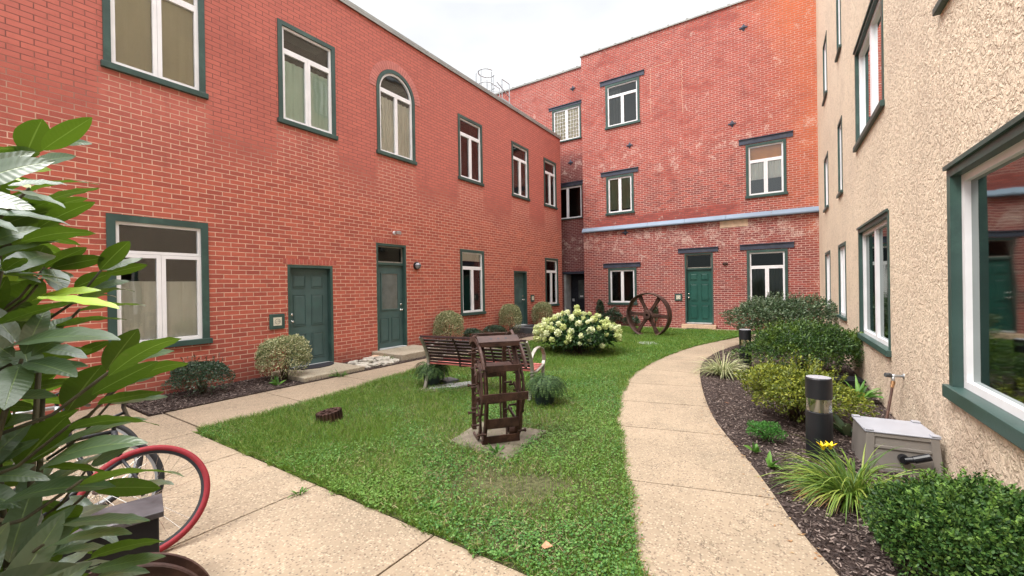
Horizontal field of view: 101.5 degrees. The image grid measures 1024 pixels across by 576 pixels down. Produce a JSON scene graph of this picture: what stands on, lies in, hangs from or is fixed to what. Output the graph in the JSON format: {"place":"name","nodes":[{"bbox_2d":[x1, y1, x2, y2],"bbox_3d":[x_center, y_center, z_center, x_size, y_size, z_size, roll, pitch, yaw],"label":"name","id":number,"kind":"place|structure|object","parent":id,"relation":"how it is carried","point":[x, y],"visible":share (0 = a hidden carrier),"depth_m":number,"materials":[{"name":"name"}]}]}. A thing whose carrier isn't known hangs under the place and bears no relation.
{"place":"outdoors","nodes":[
{"label":"outdoors","id":0,"kind":"place"},
{"bbox_2d":[11,404,526,575],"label":"path","id":1,"kind":"structure","parent":0,"point":[254,520],"depth_m":2.88,"materials":[{"name":"concrete"}]},
{"bbox_2d":[11,392,143,504],"bbox_3d":[-3.675,1.228,2.896,1.701,0.962,0.484,-1,-23,-36],"label":"bicycle","id":2,"kind":"object","parent":1,"relation":"on","point":[123,430],"visible":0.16,"depth_m":3.23,"materials":[{"name":"metal"}]},
{"bbox_2d":[13,404,164,506],"bbox_3d":[-3.161,1.212,2.481,1.701,0.962,0.483,-1,-20,-37],"label":"bicycle","id":3,"kind":"object","parent":1,"relation":"on","point":[152,459],"visible":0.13,"depth_m":2.92,"materials":[{"name":"metal"}]},
{"bbox_2d":[0,117,188,575],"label":"rhododendron","id":4,"kind":"object","parent":1,"relation":"on","point":[34,541],"visible":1,"depth_m":0.90,"materials":[{"name":"green plant"}]},
{"bbox_2d":[62,493,163,572],"bbox_3d":[-2.389,1.427,1.948,1.180,0.452,0.270,-1,0,-42],"label":"storage box","id":5,"kind":"object","parent":1,"relation":"on","point":[151,508],"visible":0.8,"depth_m":2.21,"materials":[{"name":"black plastic"}]},
{"bbox_2d":[42,403,209,551],"bbox_3d":[-2.807,1.246,2.436,1.701,0.962,0.483,-1,-31,-37],"label":"bicycle","id":6,"kind":"object","parent":1,"relation":"on","point":[195,461],"visible":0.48,"depth_m":2.77,"materials":[{"name":"red metal"}]},
{"bbox_2d":[87,552,209,575],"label":"iron pulley","id":7,"kind":"object","parent":1,"relation":"on","point":[170,564],"visible":0.59,"depth_m":1.72,"materials":[{"name":"brown metal"}]},
{"bbox_2d":[288,487,309,497],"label":"weed plant","id":8,"kind":"object","parent":1,"relation":"on","point":[302,490],"visible":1,"depth_m":3.33,"materials":[{"name":"green plant"}]},
{"bbox_2d":[126,332,534,416],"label":"bark mulch","id":9,"kind":"object","parent":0,"point":[194,398],"visible":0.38,"depth_m":6.46,"materials":[{"name":"brown wood"}]},
{"bbox_2d":[161,353,235,397],"bbox_3d":[-4.898,1.358,6.558,0.979,0.657,0.877,-1,0,-12],"label":"holly shrub","id":10,"kind":"object","parent":9,"relation":"on","point":[218,371],"visible":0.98,"depth_m":6.42,"materials":[{"name":"green plant"}]},
{"bbox_2d":[269,375,284,385],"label":"weed plant","id":11,"kind":"object","parent":9,"relation":"on","point":[275,382],"visible":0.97,"depth_m":7.12,"materials":[{"name":"green plant"}]},
{"bbox_2d":[254,333,312,379],"bbox_3d":[-4.131,1.248,7.551,0.926,0.845,0.908,-1,0,33],"label":"clipped shrub","id":12,"kind":"object","parent":9,"relation":"on","point":[282,343],"visible":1,"depth_m":7.37,"materials":[{"name":"green plant"}]},
{"bbox_2d":[272,362,364,381],"bbox_3d":[-3.751,1.642,8.139,1.125,0.135,1.260,-1,0,33],"label":"door step","id":13,"kind":"object","parent":9,"relation":"on","point":[307,375],"depth_m":7.88,"materials":[{"name":"concrete"}]},
{"bbox_2d":[289,361,333,369],"bbox_3d":[-3.937,1.568,8.393,0.425,0.014,0.930,-1,0,33],"label":"door mat","id":14,"kind":"object","parent":13,"relation":"on","point":[319,365],"depth_m":8.34,"materials":[{"name":"rubber"}]},
{"bbox_2d":[329,369,348,376],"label":"weed plant","id":15,"kind":"object","parent":9,"relation":"on","point":[337,374],"visible":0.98,"depth_m":7.79,"materials":[{"name":"green plant"}]},
{"bbox_2d":[368,362,380,366],"bbox_3d":[-2.886,1.606,8.756,0.303,0.075,0.240,-8,1,25],"label":"loose stone","id":16,"kind":"object","parent":9,"relation":"on","point":[375,364],"visible":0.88,"depth_m":8.67,"materials":[{"name":"white stone"}]},
{"bbox_2d":[377,361,393,365],"bbox_3d":[-2.711,1.601,8.936,0.331,0.094,0.284,3,-1,35],"label":"loose stone","id":17,"kind":"object","parent":9,"relation":"on","point":[383,363],"visible":0.8,"depth_m":8.84,"materials":[{"name":"white stone"}]},
{"bbox_2d":[372,345,442,360],"bbox_3d":[-2.504,1.586,10.120,1.025,0.200,1.340,-1,0,33],"label":"door step","id":18,"kind":"object","parent":9,"relation":"on","point":[404,353],"depth_m":9.76,"materials":[{"name":"concrete"}]},
{"bbox_2d":[433,310,463,345],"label":"clipped shrub","id":19,"kind":"object","parent":9,"relation":"on","point":[454,319],"visible":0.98,"depth_m":11.30,"materials":[{"name":"green plant"}]},
{"bbox_2d":[462,327,481,340],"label":"holly shrub","id":20,"kind":"object","parent":9,"relation":"on","point":[467,332],"visible":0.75,"depth_m":11.92,"materials":[{"name":"green plant"}]},
{"bbox_2d":[482,324,506,332],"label":"holly shrub","id":21,"kind":"object","parent":9,"relation":"on","point":[492,328],"visible":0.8,"depth_m":12.85,"materials":[{"name":"green plant"}]},
{"bbox_2d":[498,304,522,334],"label":"clipped shrub","id":22,"kind":"object","parent":9,"relation":"on","point":[516,313],"visible":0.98,"depth_m":13.81,"materials":[{"name":"green plant"}]},
{"bbox_2d":[512,324,537,333],"bbox_3d":[0.793,1.498,15.072,1.075,0.250,1.400,-1,0,33],"label":"door step","id":23,"kind":"object","parent":9,"relation":"on","point":[527,330],"depth_m":14.54,"materials":[{"name":"grey stone"}]},
{"bbox_2d":[531,301,553,324],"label":"clipped shrub","id":24,"kind":"object","parent":9,"relation":"on","point":[545,306],"visible":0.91,"depth_m":15.55,"materials":[{"name":"green plant"}]},
{"bbox_2d":[165,336,536,427],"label":"path","id":25,"kind":"structure","parent":0,"point":[198,416],"depth_m":6.32,"materials":[{"name":"concrete"}]},
{"bbox_2d":[192,325,753,575],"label":"grass","id":26,"kind":"structure","parent":0,"point":[284,430],"depth_m":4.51,"materials":[{"name":"green plant"}]},
{"bbox_2d":[315,407,342,424],"bbox_3d":[-2.255,1.577,5.165,0.304,0.135,0.304,-7,3,16],"label":"iron gear","id":27,"kind":"object","parent":26,"relation":"on","point":[333,413],"visible":0.94,"depth_m":5.09,"materials":[{"name":"brown metal"}]},
{"bbox_2d":[421,498,441,511],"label":"weed plant","id":28,"kind":"object","parent":26,"relation":"on","point":[433,502],"visible":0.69,"depth_m":3.05,"materials":[{"name":"green plant"}]},
{"bbox_2d":[413,361,451,386],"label":"potted fern","id":29,"kind":"object","parent":26,"relation":"on","point":[435,372],"visible":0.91,"depth_m":6.83,"materials":[{"name":"green plant"}]},
{"bbox_2d":[440,377,458,383],"bbox_3d":[-1.098,1.601,7.179,0.252,0.080,0.290,-1,0,-44],"label":"footing stone","id":30,"kind":"object","parent":26,"relation":"on","point":[448,380],"visible":0.56,"depth_m":7.12,"materials":[{"name":"grey stone"}]},
{"bbox_2d":[429,381,470,389],"bbox_3d":[-0.986,1.622,6.904,0.806,0.055,0.260,-1,0,-20],"label":"footing stone","id":31,"kind":"object","parent":26,"relation":"on","point":[453,385],"visible":0.34,"depth_m":6.85,"materials":[{"name":"grey stone"}]},
{"bbox_2d":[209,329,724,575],"bbox_3d":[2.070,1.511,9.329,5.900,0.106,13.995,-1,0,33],"label":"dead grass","id":32,"kind":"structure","parent":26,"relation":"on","point":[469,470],"depth_m":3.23,"materials":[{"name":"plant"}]},
{"bbox_2d":[419,335,545,400],"bbox_3d":[-0.480,1.176,6.560,1.885,0.881,0.714,-1,0,25],"label":"park bench","id":33,"kind":"object","parent":26,"relation":"on","point":[460,359],"visible":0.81,"depth_m":6.48,"materials":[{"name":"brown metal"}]},
{"bbox_2d":[485,443,503,454],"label":"weed plant","id":34,"kind":"object","parent":26,"relation":"on","point":[496,448],"visible":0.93,"depth_m":4.09,"materials":[{"name":"green plant"}]},
{"bbox_2d":[450,422,545,460],"bbox_3d":[-0.166,1.622,4.515,0.907,0.060,0.876,-1,0,33],"label":"concrete pad","id":35,"kind":"object","parent":26,"relation":"on","point":[471,438],"visible":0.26,"depth_m":4.38,"materials":[{"name":"grey concrete"}]},
{"bbox_2d":[467,329,528,444],"bbox_3d":[-0.165,1.040,4.463,0.520,1.166,0.739,-1,0,-17],"label":"machine sculpture","id":36,"kind":"object","parent":35,"relation":"on","point":[513,424],"visible":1,"depth_m":4.30,"materials":[{"name":"metal"}]},
{"bbox_2d":[525,373,567,405],"bbox_3d":[0.445,1.401,5.805,0.681,0.397,0.641,-1,0,33],"label":"shrub","id":37,"kind":"object","parent":26,"relation":"on","point":[544,389],"visible":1,"depth_m":5.66,"materials":[{"name":"green plant"}]},
{"bbox_2d":[542,541,551,547],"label":"fallen leaf","id":38,"kind":"object","parent":26,"relation":"on","point":[546,544],"visible":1,"depth_m":2.53,"materials":[{"name":"beige plant"}]},
{"bbox_2d":[532,304,622,354],"bbox_3d":[1.577,1.014,10.187,2.252,1.237,2.024,-1,0,33],"label":"hydrangea","id":39,"kind":"object","parent":26,"relation":"on","point":[567,329],"visible":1,"depth_m":9.63,"materials":[{"name":"white plant"}]},
{"bbox_2d":[548,348,612,359],"bbox_3d":[1.559,1.571,10.134,1.900,0.005,1.890,-1,0,33],"label":"mulch ring","id":40,"kind":"object","parent":26,"relation":"on","point":[579,352],"visible":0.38,"depth_m":10.13,"materials":[{"name":"soil"}]},
{"bbox_2d":[626,293,671,335],"bbox_3d":[4.346,0.856,13.319,1.410,1.410,0.280,-1,0,43],"label":"iron flywheel","id":41,"kind":"object","parent":26,"relation":"on","point":[647,314],"visible":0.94,"depth_m":13.23,"materials":[{"name":"brown metal"}]},
{"bbox_2d":[349,0,740,93],"label":"sky","id":42,"kind":"structure","parent":0,"point":[521,41],"materials":[{"name":"white"}]},
{"bbox_2d":[621,325,753,330],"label":"path","id":43,"kind":"structure","parent":0,"point":[683,328],"depth_m":15.63,"materials":[{"name":"concrete"}]},
{"bbox_2d":[595,299,604,314],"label":"climbing plant","id":44,"kind":"object","parent":43,"relation":"on","point":[599,303],"visible":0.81,"depth_m":17.14,"materials":[{"name":"green plant"}]},
{"bbox_2d":[601,306,623,323],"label":"climbing plant","id":45,"kind":"object","parent":43,"relation":"on","point":[616,312],"visible":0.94,"depth_m":16.68,"materials":[{"name":"green plant"}]},
{"bbox_2d":[620,315,640,324],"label":"climbing plant","id":46,"kind":"object","parent":43,"relation":"on","point":[635,318],"visible":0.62,"depth_m":16.33,"materials":[{"name":"green plant"}]},
{"bbox_2d":[681,324,716,328],"bbox_3d":[6.781,1.398,15.190,1.150,0.138,0.195,-1,0,33],"label":"door step","id":47,"kind":"object","parent":43,"relation":"on","point":[698,326],"depth_m":15.12,"materials":[{"name":"beige stone"}]},
{"bbox_2d":[617,334,838,575],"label":"path","id":48,"kind":"structure","parent":0,"point":[704,510],"depth_m":3.25,"materials":[{"name":"concrete"}]},
{"bbox_2d":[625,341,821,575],"bbox_3d":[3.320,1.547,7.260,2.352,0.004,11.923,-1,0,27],"label":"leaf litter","id":49,"kind":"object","parent":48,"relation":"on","point":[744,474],"visible":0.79,"depth_m":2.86,"materials":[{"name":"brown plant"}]},
{"bbox_2d":[697,342,1022,575],"bbox_3d":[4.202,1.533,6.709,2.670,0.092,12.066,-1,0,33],"label":"bark mulch","id":50,"kind":"object","parent":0,"point":[819,544],"visible":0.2,"depth_m":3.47,"materials":[{"name":"brown wood"}]},
{"bbox_2d":[693,348,753,379],"bbox_3d":[3.705,1.276,7.368,1.178,0.541,1.178,-1,0,33],"label":"lilyturf","id":51,"kind":"object","parent":50,"relation":"on","point":[727,369],"visible":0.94,"depth_m":7.32,"materials":[{"name":"green plant"}]},
{"bbox_2d":[739,329,751,368],"bbox_3d":[4.458,1.171,8.000,0.208,0.761,0.208,-1,0,33],"label":"bollard light","id":52,"kind":"object","parent":50,"relation":"on","point":[744,334],"visible":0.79,"depth_m":7.92,"materials":[{"name":"black metal"}]},
{"bbox_2d":[743,442,760,452],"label":"weed plant","id":53,"kind":"object","parent":50,"relation":"on","point":[755,447],"visible":0.99,"depth_m":4.03,"materials":[{"name":"green plant"}]},
{"bbox_2d":[746,420,787,442],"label":"parsley plant","id":54,"kind":"object","parent":50,"relation":"on","point":[765,426],"visible":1,"depth_m":4.27,"materials":[{"name":"green plant"}]},
{"bbox_2d":[765,451,780,467],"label":"weed plant","id":55,"kind":"object","parent":50,"relation":"on","point":[770,463],"visible":0.94,"depth_m":3.69,"materials":[{"name":"green plant"}]},
{"bbox_2d":[719,290,838,336],"bbox_3d":[6.664,0.758,10.197,2.508,1.480,2.112,-1,0,0],"label":"privet shrub","id":56,"kind":"object","parent":50,"relation":"on","point":[793,308],"visible":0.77,"depth_m":9.98,"materials":[{"name":"green plant"}]},
{"bbox_2d":[724,314,863,371],"bbox_3d":[5.123,0.989,7.474,2.248,1.081,1.899,-1,0,5],"label":"yew shrub","id":57,"kind":"object","parent":50,"relation":"on","point":[786,337],"visible":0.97,"depth_m":7.11,"materials":[{"name":"green plant"}]},
{"bbox_2d":[733,350,881,422],"bbox_3d":[3.321,1.154,4.838,1.389,0.818,1.448,-1,0,33],"label":"azalea shrub","id":58,"kind":"object","parent":50,"relation":"on","point":[791,379],"visible":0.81,"depth_m":4.67,"materials":[{"name":"yellow plant"}]},
{"bbox_2d":[805,375,833,460],"bbox_3d":[2.851,1.206,3.885,0.208,0.761,0.208,-1,0,33],"label":"bollard light","id":59,"kind":"object","parent":50,"relation":"on","point":[819,415],"visible":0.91,"depth_m":3.82,"materials":[{"name":"black metal"}]},
{"bbox_2d":[829,374,865,388],"bbox_3d":[5.169,1.453,6.492,0.440,0.142,0.360,-1,0,28],"label":"utility box","id":60,"kind":"object","parent":50,"relation":"on","point":[850,380],"visible":0.44,"depth_m":6.36,"materials":[{"name":"black plastic"}]},
{"bbox_2d":[755,435,940,530],"bbox_3d":[2.500,1.346,3.126,1.128,0.460,1.084,-1,0,10],"label":"daylily","id":61,"kind":"object","parent":50,"relation":"on","point":[837,481],"visible":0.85,"depth_m":3.17,"materials":[{"name":"green plant"}]},
{"bbox_2d":[830,410,866,436],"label":"weed plant","id":62,"kind":"object","parent":50,"relation":"on","point":[841,426],"visible":0.5,"depth_m":4.43,"materials":[{"name":"green plant"}]},
{"bbox_2d":[845,375,882,401],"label":"weed plant","id":63,"kind":"object","parent":50,"relation":"on","point":[862,388],"visible":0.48,"depth_m":5.65,"materials":[{"name":"green plant"}]},
{"bbox_2d":[851,414,943,478],"bbox_3d":[3.389,1.405,3.696,0.518,0.368,0.569,-1,0,27],"label":"hose box","id":64,"kind":"object","parent":50,"relation":"on","point":[920,450],"visible":0.89,"depth_m":3.58,"materials":[{"name":"beige plastic"}]},
{"bbox_2d":[859,462,1023,575],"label":"boxwood shrub","id":65,"kind":"object","parent":50,"relation":"on","point":[969,526],"visible":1,"depth_m":2.20,"materials":[{"name":"green plant"}]},
{"label":"ground","id":66,"kind":"structure","parent":0,"visible":0},
{"bbox_2d":[0,0,562,414],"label":"brick building","id":67,"kind":"structure","parent":66,"relation":"on","point":[249,167],"depth_m":8.12,"materials":[{"name":"red brick"}]},
{"bbox_2d":[100,0,208,99],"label":"window","id":68,"kind":"structure","parent":67,"relation":"in","point":[160,42],"depth_m":6.57,"materials":[{"name":"green paint"}]},
{"bbox_2d":[106,213,212,347],"bbox_3d":[-5.514,-0.074,6.579,0.159,2.030,1.330,-1,0,33],"label":"window","id":69,"kind":"structure","parent":67,"relation":"in","point":[176,309],"depth_m":6.59,"materials":[{"name":"green paint"}]},
{"bbox_2d":[269,314,284,329],"bbox_3d":[-4.498,0.642,8.021,0.037,0.290,0.290,-1,0,33],"label":"number plaque","id":70,"kind":"object","parent":67,"relation":"attached to","point":[276,321],"visible":1,"depth_m":8.00,"materials":[{"name":"green paint"}]},
{"bbox_2d":[277,18,338,140],"bbox_3d":[-4.218,-4.225,8.631,0.159,2.020,1.290,-1,0,33],"label":"window","id":71,"kind":"structure","parent":67,"relation":"in","point":[306,99],"depth_m":8.61,"materials":[{"name":"green paint"}]},
{"bbox_2d":[287,265,333,367],"bbox_3d":[-4.179,0.580,8.660,0.190,2.090,0.980,-1,0,33],"label":"door","id":72,"kind":"structure","parent":67,"relation":"in","point":[310,291],"depth_m":8.76,"materials":[{"name":"green paint"}]},
{"bbox_2d":[376,243,407,350],"bbox_3d":[-3.018,0.213,10.418,0.180,2.600,0.940,-1,0,33],"label":"door","id":73,"kind":"structure","parent":67,"relation":"in","point":[391,276],"depth_m":10.48,"materials":[{"name":"green paint"}]},
{"bbox_2d":[376,69,417,164],"bbox_3d":[-2.940,-4.349,10.578,0.169,2.220,1.290,-1,0,33],"label":"window","id":74,"kind":"structure","parent":67,"relation":"in","point":[395,122],"depth_m":10.57,"materials":[{"name":"green paint"}]},
{"bbox_2d":[413,262,420,269],"bbox_3d":[-2.468,-0.587,11.015,0.161,0.199,0.200,-1,0,33],"label":"wall light","id":75,"kind":"object","parent":67,"relation":"attached to","point":[416,265],"visible":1,"depth_m":10.97,"materials":[{"name":"grey plastic"}]},
{"bbox_2d":[457,113,484,186],"bbox_3d":[-1.295,-4.256,13.028,0.125,1.970,1.250,-1,0,33],"label":"window","id":76,"kind":"structure","parent":67,"relation":"in","point":[479,182],"depth_m":13.04,"materials":[{"name":"green paint"}]},
{"bbox_2d":[460,249,486,315],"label":"window","id":77,"kind":"structure","parent":67,"relation":"in","point":[465,255],"depth_m":13.05,"materials":[{"name":"white paint"}]},
{"bbox_2d":[476,68,509,102],"bbox_3d":[-0.758,-7.378,17.168,0.679,2.539,1.660,-1,0,33],"label":"roof ladder","id":78,"kind":"object","parent":67,"relation":"on","point":[486,81],"visible":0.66,"depth_m":17.02,"materials":[{"name":"metal"}]},
{"bbox_2d":[511,141,530,200],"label":"window","id":79,"kind":"structure","parent":67,"relation":"in","point":[513,144],"depth_m":15.47,"materials":[{"name":"white paint"}]},
{"bbox_2d":[514,271,527,325],"bbox_3d":[0.266,0.390,15.417,0.210,2.020,0.900,-1,0,33],"label":"door","id":80,"kind":"structure","parent":67,"relation":"in","point":[520,277],"depth_m":15.64,"materials":[{"name":"green paint"}]},
{"bbox_2d":[543,157,557,209],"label":"window","id":81,"kind":"structure","parent":67,"relation":"in","point":[554,206],"depth_m":17.42,"materials":[{"name":"white paint"}]},
{"bbox_2d":[545,258,559,305],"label":"window","id":82,"kind":"structure","parent":67,"relation":"in","point":[556,303],"depth_m":17.49,"materials":[{"name":"white paint"}]},
{"bbox_2d":[495,0,819,329],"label":"old brick building","id":83,"kind":"structure","parent":66,"relation":"on","point":[689,158],"depth_m":15.39,"materials":[{"name":"red brick"}]},
{"bbox_2d":[552,103,581,142],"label":"window","id":84,"kind":"structure","parent":83,"relation":"in","point":[566,122],"depth_m":18.90,"materials":[{"name":"white paint"}]},
{"bbox_2d":[561,184,582,219],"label":"window","id":85,"kind":"structure","parent":83,"relation":"in","point":[575,186],"depth_m":18.88,"materials":[{"name":"white paint"}]},
{"bbox_2d":[571,276,584,313],"bbox_3d":[3.231,0.475,19.154,1.120,2.000,0.060,-1,0,33],"label":"door","id":86,"kind":"structure","parent":83,"relation":"in","point":[577,283],"depth_m":19.26,"materials":[{"name":"black metal"}]},
{"bbox_2d":[606,173,634,215],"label":"window","id":87,"kind":"structure","parent":83,"relation":"in","point":[619,188],"depth_m":16.87,"materials":[{"name":"white paint"}]},
{"bbox_2d":[605,76,640,129],"bbox_3d":[4.433,-7.379,16.795,1.450,1.800,0.182,-1,0,33],"label":"window","id":88,"kind":"structure","parent":83,"relation":"in","point":[614,118],"depth_m":16.91,"materials":[{"name":"white paint"}]},
{"bbox_2d":[608,267,637,304],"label":"window","id":89,"kind":"structure","parent":83,"relation":"in","point":[610,298],"depth_m":16.85,"materials":[{"name":"white paint"}]},
{"bbox_2d":[675,294,681,300],"bbox_3d":[6.221,0.347,15.645,0.270,0.270,0.036,-1,0,33],"label":"number plaque","id":90,"kind":"object","parent":83,"relation":"attached to","point":[678,297],"visible":1,"depth_m":15.63,"materials":[{"name":"white paint"}]},
{"bbox_2d":[684,252,713,323],"bbox_3d":[6.853,0.012,15.320,0.960,2.590,0.180,-1,0,33],"label":"door","id":91,"kind":"structure","parent":83,"relation":"in","point":[699,301],"depth_m":15.35,"materials":[{"name":"green paint"}]},
{"bbox_2d":[745,138,787,198],"bbox_3d":[8.553,-3.997,14.105,1.230,1.840,0.159,-1,0,33],"label":"window","id":92,"kind":"structure","parent":83,"relation":"in","point":[763,169],"depth_m":14.09,"materials":[{"name":"white paint"}]},
{"bbox_2d":[747,248,787,306],"bbox_3d":[8.609,-0.337,14.120,1.240,1.920,0.169,-1,0,33],"label":"window","id":93,"kind":"structure","parent":83,"relation":"in","point":[761,280],"depth_m":14.12,"materials":[{"name":"white paint"}]},
{"bbox_2d":[816,0,1023,492],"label":"stucco building","id":94,"kind":"structure","parent":66,"relation":"on","point":[920,111],"depth_m":3.65,"materials":[{"name":"beige paint"}]},
{"bbox_2d":[822,30,827,105],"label":"window","id":95,"kind":"structure","parent":94,"relation":"in","point":[825,90],"depth_m":11.42,"materials":[{"name":"white paint"}]},
{"bbox_2d":[823,151,828,212],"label":"window","id":96,"kind":"structure","parent":94,"relation":"in","point":[826,181],"depth_m":11.49,"materials":[{"name":"white paint"}]},
{"bbox_2d":[825,250,830,311],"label":"window","id":97,"kind":"structure","parent":94,"relation":"in","point":[827,255],"depth_m":11.54,"materials":[{"name":"white paint"}]},
{"bbox_2d":[835,0,841,62],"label":"window","id":98,"kind":"structure","parent":94,"relation":"in","point":[838,2],"depth_m":8.89,"materials":[{"name":"white paint"}]},
{"bbox_2d":[836,115,842,198],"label":"window","id":99,"kind":"structure","parent":94,"relation":"in","point":[839,127],"depth_m":8.93,"materials":[{"name":"green paint"}]},
{"bbox_2d":[837,241,846,320],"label":"window","id":100,"kind":"structure","parent":94,"relation":"in","point":[842,314],"depth_m":9.06,"materials":[{"name":"white paint"}]},
{"bbox_2d":[853,0,884,152],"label":"window","id":101,"kind":"structure","parent":94,"relation":"in","point":[868,52],"depth_m":6.12,"materials":[{"name":"white paint"}]},
{"bbox_2d":[856,208,891,356],"bbox_3d":[5.193,-0.075,5.979,0.159,1.800,2.260,-1,0,32],"label":"window","id":102,"kind":"structure","parent":94,"relation":"in","point":[873,235],"depth_m":5.95,"materials":[{"name":"green paint"}]},
{"bbox_2d":[884,373,904,387],"bbox_3d":[4.196,1.010,4.574,0.185,0.161,0.081,-1,0,12],"label":"garden tap","id":103,"kind":"object","parent":94,"relation":"attached to","point":[892,382],"visible":1,"depth_m":4.57,"materials":[{"name":"metal"}]},
{"bbox_2d":[885,387,893,418],"bbox_3d":[3.935,1.306,4.397,0.565,0.469,0.055,-1,0,-41],"label":"pipe","id":104,"kind":"object","parent":103,"relation":"attached to","point":[889,403],"visible":0.55,"depth_m":4.49,"materials":[{"name":"metal"}]},
{"bbox_2d":[932,0,948,15],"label":"window","id":105,"kind":"structure","parent":94,"relation":"in","point":[940,5],"depth_m":3.36,"materials":[{"name":"green paint"}]},
{"bbox_2d":[942,111,1023,450],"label":"window","id":106,"kind":"structure","parent":94,"relation":"in","point":[985,183],"depth_m":2.86,"materials":[{"name":"green paint"}]},
{"bbox_3d":[-2.974,1.605,9.073,0.237,0.085,0.325,-8,8,-16],"label":"loose stone","id":107,"kind":"object","parent":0,"visible":0},
{"bbox_2d":[375,356,389,360],"bbox_3d":[-2.821,1.553,9.130,0.299,0.104,0.315,-6,1,-28],"label":"loose stone","id":108,"kind":"object","parent":107,"relation":"on","point":[386,358],"visible":0.83,"depth_m":9.03,"materials":[{"name":"white stone"}]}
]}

